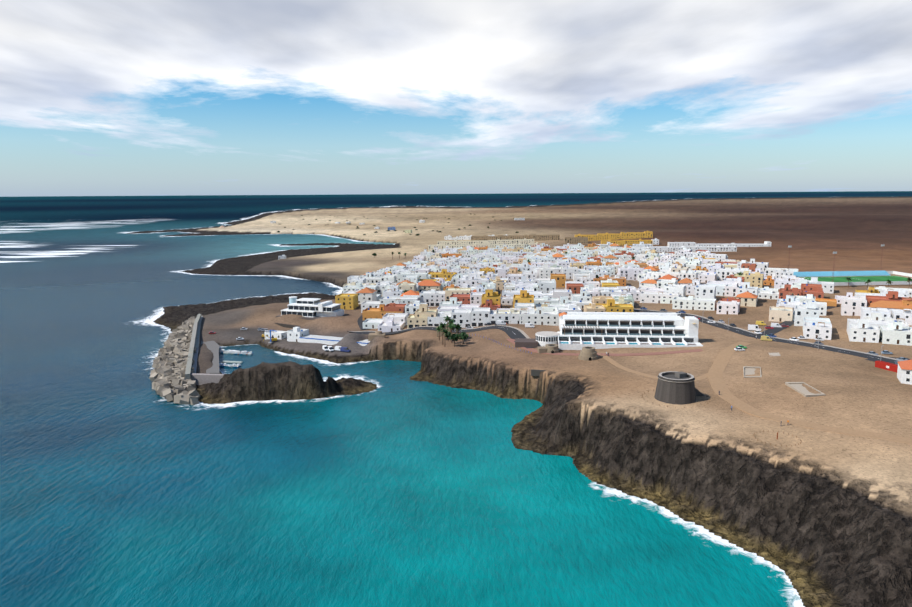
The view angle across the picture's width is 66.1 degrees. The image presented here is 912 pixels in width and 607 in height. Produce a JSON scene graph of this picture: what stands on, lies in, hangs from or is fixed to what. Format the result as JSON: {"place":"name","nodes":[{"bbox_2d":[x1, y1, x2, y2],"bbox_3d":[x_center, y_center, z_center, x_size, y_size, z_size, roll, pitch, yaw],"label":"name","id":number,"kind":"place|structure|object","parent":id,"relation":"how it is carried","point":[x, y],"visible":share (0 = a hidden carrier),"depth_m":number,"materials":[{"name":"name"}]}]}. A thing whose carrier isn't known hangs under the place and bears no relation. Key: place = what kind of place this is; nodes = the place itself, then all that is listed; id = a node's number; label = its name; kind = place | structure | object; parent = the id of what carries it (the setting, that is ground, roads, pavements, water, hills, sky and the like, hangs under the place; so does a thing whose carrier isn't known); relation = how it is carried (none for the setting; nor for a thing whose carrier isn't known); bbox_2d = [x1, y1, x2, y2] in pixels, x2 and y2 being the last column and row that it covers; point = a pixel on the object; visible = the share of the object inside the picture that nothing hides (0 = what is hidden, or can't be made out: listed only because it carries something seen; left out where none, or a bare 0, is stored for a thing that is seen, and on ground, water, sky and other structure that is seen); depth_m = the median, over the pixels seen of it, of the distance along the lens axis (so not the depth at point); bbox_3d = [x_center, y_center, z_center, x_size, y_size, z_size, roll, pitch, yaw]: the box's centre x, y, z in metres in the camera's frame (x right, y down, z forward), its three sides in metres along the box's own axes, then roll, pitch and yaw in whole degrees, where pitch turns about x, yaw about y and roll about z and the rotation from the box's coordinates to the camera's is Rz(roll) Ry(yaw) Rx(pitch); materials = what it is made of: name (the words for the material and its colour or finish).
{"place":"outdoors","nodes":[
{"label":"outdoors","id":0,"kind":"place"},
{"bbox_2d":[0,191,911,606],"bbox_3d":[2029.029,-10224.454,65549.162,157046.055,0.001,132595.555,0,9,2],"label":"sea","id":1,"kind":"structure","parent":0,"point":[122,483],"depth_m":220.39,"materials":[{"name":"teal liquid"}]},
{"bbox_2d":[0,0,911,196],"label":"sky","id":2,"kind":"structure","parent":0,"point":[98,97],"materials":[{"name":"white"}]},
{"bbox_2d":[126,196,911,606],"bbox_3d":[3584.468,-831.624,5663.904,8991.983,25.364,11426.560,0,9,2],"label":"terrain","id":3,"kind":"structure","parent":0,"point":[820,518],"depth_m":298.16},
{"bbox_2d":[149,296,369,404],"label":"harbor","id":4,"kind":"structure","parent":3,"relation":"on","point":[175,377],"depth_m":383.07,"materials":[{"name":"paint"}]},
{"bbox_2d":[209,301,910,424],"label":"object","id":5,"kind":"object","parent":3,"relation":"on","point":[737,348],"visible":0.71,"depth_m":376.19,"materials":[{"name":"paint"}]},
{"bbox_2d":[220,218,911,384],"bbox_3d":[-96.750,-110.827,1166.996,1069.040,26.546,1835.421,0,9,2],"label":"town buildings","id":6,"kind":"structure","parent":3,"relation":"on","point":[491,268],"depth_m":509.86,"materials":[{"name":"paint"}]},
{"bbox_2d":[277,214,911,346],"bbox_3d":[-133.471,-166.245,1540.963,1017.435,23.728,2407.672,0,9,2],"label":"palm trees","id":7,"kind":"object","parent":3,"relation":"on","point":[456,335],"visible":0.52,"depth_m":368.38,"materials":[{"name":"green plant"}]},
{"bbox_2d":[515,312,702,349],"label":"hotel","id":8,"kind":"structure","parent":3,"relation":"on","point":[596,330],"depth_m":342.67,"materials":[{"name":"paint"}]},
{"bbox_2d":[368,324,897,446],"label":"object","id":9,"kind":"object","parent":3,"relation":"on","point":[675,387],"visible":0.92,"depth_m":242.37,"materials":[{"name":"stone"}]},
{"bbox_2d":[347,290,911,443],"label":"roads","id":10,"kind":"structure","parent":0,"point":[714,375],"depth_m":310.89,"materials":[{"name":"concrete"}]},
{"bbox_2d":[772,245,911,287],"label":"sports field","id":11,"kind":"structure","parent":0,"point":[858,278],"depth_m":579.20,"materials":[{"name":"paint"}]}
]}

